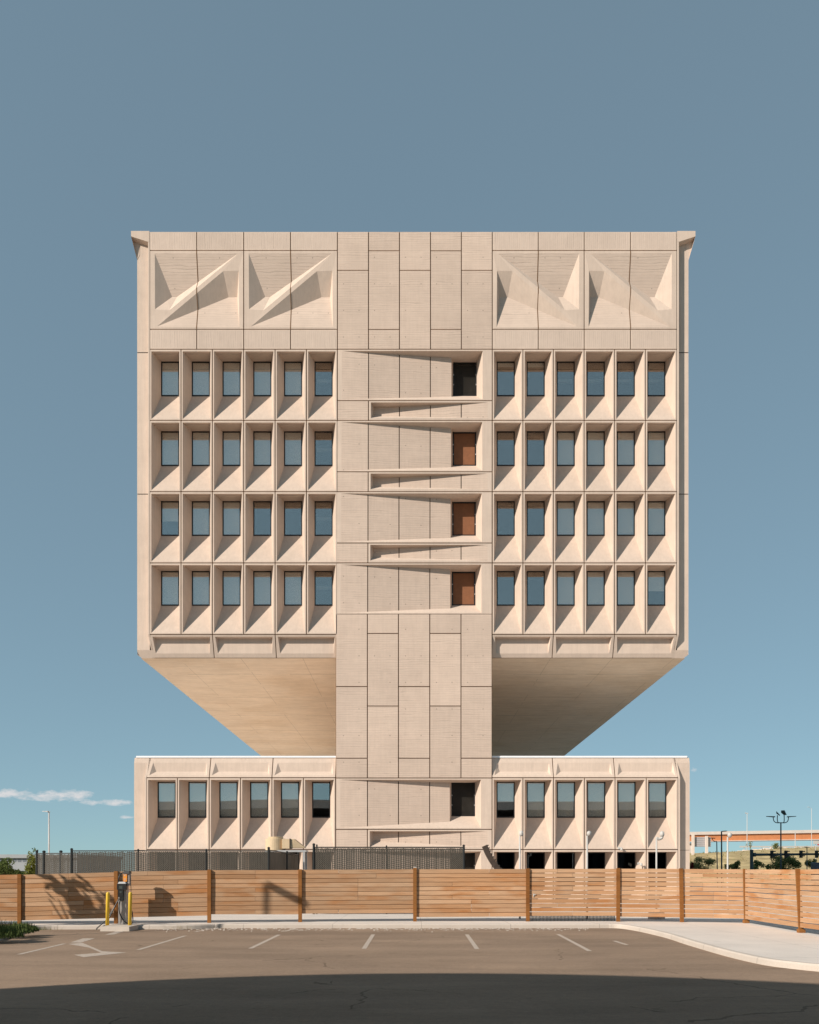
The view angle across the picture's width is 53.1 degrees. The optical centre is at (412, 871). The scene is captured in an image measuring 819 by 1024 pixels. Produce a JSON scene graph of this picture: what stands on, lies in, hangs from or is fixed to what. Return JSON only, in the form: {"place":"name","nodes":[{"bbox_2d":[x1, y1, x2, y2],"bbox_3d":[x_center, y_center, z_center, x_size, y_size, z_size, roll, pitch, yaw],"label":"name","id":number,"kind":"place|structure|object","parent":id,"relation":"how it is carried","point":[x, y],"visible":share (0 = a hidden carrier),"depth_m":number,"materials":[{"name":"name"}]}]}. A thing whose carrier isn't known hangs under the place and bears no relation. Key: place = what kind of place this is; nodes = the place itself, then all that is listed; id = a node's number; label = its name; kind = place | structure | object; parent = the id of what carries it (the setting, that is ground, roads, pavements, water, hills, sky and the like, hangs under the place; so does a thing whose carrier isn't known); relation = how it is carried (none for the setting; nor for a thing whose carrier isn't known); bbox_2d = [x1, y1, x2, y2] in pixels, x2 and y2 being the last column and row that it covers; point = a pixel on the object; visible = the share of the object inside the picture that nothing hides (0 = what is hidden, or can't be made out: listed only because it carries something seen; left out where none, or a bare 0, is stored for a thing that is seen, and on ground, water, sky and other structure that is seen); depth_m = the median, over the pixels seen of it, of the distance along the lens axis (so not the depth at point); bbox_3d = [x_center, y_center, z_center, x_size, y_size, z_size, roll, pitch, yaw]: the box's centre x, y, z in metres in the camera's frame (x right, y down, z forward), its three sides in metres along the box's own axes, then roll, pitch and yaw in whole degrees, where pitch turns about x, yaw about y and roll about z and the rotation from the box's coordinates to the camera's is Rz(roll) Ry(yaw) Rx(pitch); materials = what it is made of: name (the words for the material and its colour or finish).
{"place":"outdoors","nodes":[
{"label":"outdoors","id":0,"kind":"place"},
{"bbox_2d":[0,854,118,873],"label":"warehouse","id":1,"kind":"structure","parent":0,"point":[20,860],"depth_m":200.00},
{"bbox_2d":[0,928,818,1023],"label":"parking lot","id":2,"kind":"structure","parent":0,"point":[404,976],"depth_m":14.01,"materials":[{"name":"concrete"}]},
{"bbox_2d":[71,931,126,956],"bbox_3d":[-8.239,1.846,21.436,1.384,0.001,7.982,0,0,-20],"label":"arrow marking","id":3,"kind":"object","parent":2,"relation":"on","point":[78,942],"visible":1,"depth_m":19.72,"materials":[{"name":"paint"}]},
{"bbox_2d":[100,924,142,930],"bbox_3d":[-9.170,1.789,26.000,0.900,0.162,1.500,0,0,0],"label":"charger pad","id":4,"kind":"object","parent":2,"relation":"on","point":[121,927],"visible":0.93,"depth_m":25.36,"materials":[{"name":"concrete"}]},
{"bbox_2d":[105,892,109,925],"bbox_3d":[-9.647,1.193,25.950,0.132,1.070,0.110,0,0,0],"label":"bollard","id":5,"kind":"object","parent":4,"relation":"on","point":[107,907],"visible":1,"depth_m":25.90,"materials":[{"name":"yellow metal"}]},
{"bbox_2d":[96,871,132,929],"bbox_3d":[-9.556,0.930,26.314,1.124,1.894,0.512,0,0,-22],"label":"charging station","id":6,"kind":"object","parent":4,"relation":"on","point":[123,891],"visible":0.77,"depth_m":26.38,"materials":[{"name":"white paint"}]},
{"bbox_2d":[128,892,131,924],"bbox_3d":[-8.935,1.193,25.950,0.128,1.070,0.110,0,0,0],"label":"bollard","id":7,"kind":"object","parent":4,"relation":"on","point":[129,908],"visible":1,"depth_m":25.91,"materials":[{"name":"yellow metal"}]},
{"bbox_2d":[20,928,627,953],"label":"road markings","id":8,"kind":"object","parent":2,"relation":"on","point":[472,942],"visible":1,"depth_m":20.95,"materials":[{"name":"paint"}]},
{"bbox_2d":[158,928,588,931],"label":"gravel","id":9,"kind":"structure","parent":2,"relation":"on","point":[378,929],"depth_m":26.25,"materials":[{"name":"grey gravel"}]},
{"bbox_2d":[0,924,818,971],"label":"kerb","id":10,"kind":"structure","parent":2,"relation":"on","point":[766,961],"depth_m":26.20,"materials":[{"name":"concrete"}]},
{"bbox_2d":[0,903,818,962],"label":"sidewalk","id":11,"kind":"structure","parent":0,"point":[771,940],"depth_m":27.07,"materials":[{"name":"concrete"}]},
{"bbox_2d":[35,847,298,890],"bbox_3d":[-10.542,0.386,37.800,9.726,2.769,9.709,0,0,0],"label":"chain link fence","id":12,"kind":"object","parent":11,"relation":"on","point":[51,863],"visible":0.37,"depth_m":32.99,"materials":[{"name":"metal"}]},
{"bbox_2d":[265,837,307,869],"bbox_3d":[-6.139,0.030,39.985,2.027,3.420,1.010,0,0,0],"label":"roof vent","id":13,"kind":"object","parent":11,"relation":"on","point":[281,844],"visible":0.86,"depth_m":39.56,"materials":[{"name":"beige metal"}]},
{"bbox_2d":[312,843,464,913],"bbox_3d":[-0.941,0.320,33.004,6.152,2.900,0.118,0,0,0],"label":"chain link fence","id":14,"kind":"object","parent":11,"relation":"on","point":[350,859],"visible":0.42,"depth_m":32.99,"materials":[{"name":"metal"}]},
{"bbox_2d":[0,867,818,932],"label":"wooden fence","id":15,"kind":"object","parent":11,"relation":"on","point":[415,891],"visible":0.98,"depth_m":27.75,"materials":[{"name":"brown wood"}]},
{"bbox_2d":[648,831,664,919],"bbox_3d":[8.834,0.136,29.600,0.600,3.176,0.600,0,0,0],"label":"camera pole","id":16,"kind":"object","parent":11,"relation":"on","point":[658,839],"visible":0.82,"depth_m":29.56,"materials":[{"name":"white metal"}]},
{"bbox_2d":[0,0,818,871],"label":"sky","id":17,"kind":"structure","parent":0,"point":[118,118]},
{"bbox_2d":[482,845,530,907],"bbox_3d":[4.345,0.266,37.500,2.269,2.968,0.460,0,0,0],"label":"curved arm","id":18,"kind":"object","parent":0,"point":[490,858],"visible":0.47,"depth_m":37.30},
{"bbox_2d":[519,831,523,918],"bbox_3d":[3.944,0.128,29.570,0.155,3.193,0.155,0,0,-15],"label":"camera pole","id":19,"kind":"object","parent":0,"point":[521,833],"visible":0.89,"depth_m":29.57,"materials":[{"name":"white metal"}]},
{"bbox_2d":[586,831,590,916],"bbox_3d":[6.381,0.133,29.550,0.181,3.182,0.171,0,0,0],"label":"camera pole","id":20,"kind":"object","parent":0,"point":[588,833],"visible":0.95,"depth_m":29.57,"materials":[{"name":"white metal"}]},
{"bbox_2d":[727,833,731,909],"bbox_3d":[11.945,0.130,31.000,0.600,3.189,0.600,0,0,0],"label":"camera pole","id":21,"kind":"object","parent":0,"point":[729,835],"visible":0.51,"depth_m":30.97,"materials":[{"name":"white metal"}]},
{"bbox_2d":[690,846,818,883],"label":"hill","id":22,"kind":"structure","parent":0,"point":[765,860],"depth_m":152.16,"materials":[{"name":"green plant"}]},
{"bbox_2d":[691,833,710,854],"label":"highway sign","id":23,"kind":"object","parent":22,"relation":"on","point":[705,841],"visible":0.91,"depth_m":164.90,"materials":[{"name":"white metal"}]},
{"bbox_2d":[742,847,796,850],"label":"stone edging","id":24,"kind":"object","parent":22,"relation":"on","point":[764,848],"visible":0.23,"depth_m":181.28,"materials":[{"name":"white stone"}]},
{"bbox_2d":[772,843,779,848],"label":"tree","id":25,"kind":"object","parent":22,"relation":"on","point":[775,846],"visible":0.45,"depth_m":174.97,"materials":[{"name":"green plant"}]},
{"bbox_2d":[740,846,818,849],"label":"guard rail","id":26,"kind":"object","parent":22,"relation":"on","point":[779,846],"visible":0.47,"depth_m":185.00,"materials":[{"name":"grey metal"}]},
{"bbox_2d":[690,886,818,902],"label":"yard","id":27,"kind":"structure","parent":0,"point":[713,900],"depth_m":58.43,"materials":[{"name":"beige soil"}]},
{"bbox_2d":[809,807,811,845],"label":"highway mast","id":28,"kind":"object","parent":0,"point":[811,826],"visible":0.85,"depth_m":235.95,"materials":[{"name":"grey metal"}]},
{"label":"ground","id":29,"kind":"structure","parent":0,"visible":0},
{"bbox_2d":[0,857,16,874],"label":"bush","id":30,"kind":"object","parent":29,"relation":"on","point":[4,868],"visible":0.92,"depth_m":57.95,"materials":[{"name":"green plant"}]},
{"bbox_2d":[13,869,25,874],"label":"bush","id":31,"kind":"object","parent":29,"relation":"on","point":[20,872],"visible":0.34,"depth_m":69.77,"materials":[{"name":"green plant"}]},
{"bbox_2d":[24,851,35,874],"bbox_3d":[-23.296,0.375,49.964,0.895,3.251,0.838,0,0,40],"label":"tree","id":32,"kind":"object","parent":29,"relation":"on","point":[30,867],"visible":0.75,"depth_m":49.82,"materials":[{"name":"green plant"}]},
{"bbox_2d":[42,811,49,854],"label":"street lamp","id":33,"kind":"object","parent":29,"relation":"on","point":[48,830],"visible":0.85,"depth_m":74.94,"materials":[{"name":"grey metal"}]},
{"bbox_2d":[131,231,694,899],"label":"office tower","id":34,"kind":"structure","parent":29,"relation":"on","point":[411,539],"depth_m":45.24,"materials":[{"name":"concrete"}]},
{"bbox_2d":[690,857,716,877],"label":"bush","id":35,"kind":"object","parent":29,"relation":"on","point":[709,861],"visible":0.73,"depth_m":111.52,"materials":[{"name":"green plant"}]},
{"bbox_2d":[712,838,717,882],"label":"street lamp","id":36,"kind":"object","parent":29,"relation":"on","point":[716,853],"visible":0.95,"depth_m":87.97,"materials":[{"name":"black metal"}]},
{"bbox_2d":[721,831,725,891],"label":"street lamp","id":37,"kind":"object","parent":29,"relation":"on","point":[721,852],"visible":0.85,"depth_m":69.95,"materials":[{"name":"black metal"}]},
{"bbox_2d":[724,863,733,873],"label":"bush","id":38,"kind":"object","parent":29,"relation":"on","point":[730,866],"visible":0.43,"depth_m":120.89,"materials":[{"name":"green plant"}]},
{"bbox_2d":[731,860,740,873],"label":"bush","id":39,"kind":"object","parent":29,"relation":"on","point":[736,864],"visible":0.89,"depth_m":117.91,"materials":[{"name":"green plant"}]},
{"bbox_2d":[690,830,818,852],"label":"overpass","id":40,"kind":"object","parent":29,"relation":"on","point":[787,835],"visible":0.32,"depth_m":240.90,"materials":[{"name":"beige concrete"}]},
{"bbox_2d":[753,860,765,883],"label":"bush","id":41,"kind":"object","parent":29,"relation":"on","point":[756,863],"visible":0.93,"depth_m":107.84,"materials":[{"name":"green plant"}]},
{"bbox_2d":[769,856,784,884],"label":"bush","id":42,"kind":"object","parent":29,"relation":"on","point":[777,858],"visible":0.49,"depth_m":111.91,"materials":[{"name":"green plant"}]},
{"bbox_2d":[766,810,795,884],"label":"street lamp","id":43,"kind":"object","parent":29,"relation":"on","point":[783,812],"visible":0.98,"depth_m":94.95,"materials":[{"name":"black metal"}]},
{"bbox_2d":[750,850,818,878],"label":"signal mast","id":44,"kind":"object","parent":29,"relation":"on","point":[785,854],"visible":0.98,"depth_m":99.81,"materials":[{"name":"black metal"}]},
{"bbox_2d":[773,855,801,884],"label":"bush","id":45,"kind":"object","parent":29,"relation":"on","point":[790,862],"visible":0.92,"depth_m":109.62,"materials":[{"name":"green plant"}]},
{"bbox_2d":[804,859,816,867],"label":"bush","id":46,"kind":"object","parent":29,"relation":"on","point":[809,862],"visible":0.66,"depth_m":111.71,"materials":[{"name":"green plant"}]},
{"bbox_2d":[811,862,818,891],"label":"utility cabinet","id":47,"kind":"object","parent":29,"relation":"on","point":[814,865],"visible":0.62,"depth_m":62.00,"materials":[{"name":"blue metal"}]},
{"label":"planting bed","id":48,"kind":"structure","parent":0,"visible":0},
{"bbox_2d":[0,917,24,938],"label":"shrub","id":49,"kind":"object","parent":48,"relation":"on","point":[10,932],"visible":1,"depth_m":21.02,"materials":[{"name":"green plant"}]},
{"bbox_2d":[5,921,33,933],"bbox_3d":[-10.955,1.515,22.564,1.031,0.408,0.821,0,0,0],"label":"shrub","id":50,"kind":"object","parent":48,"relation":"on","point":[24,928],"visible":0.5,"depth_m":22.49,"materials":[{"name":"green plant"}]},
{"bbox_2d":[22,921,38,931],"bbox_3d":[-10.992,1.565,23.283,0.738,0.311,0.624,0,0,0],"label":"shrub","id":51,"kind":"object","parent":48,"relation":"on","point":[35,928],"visible":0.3,"depth_m":23.27,"materials":[{"name":"green plant"}]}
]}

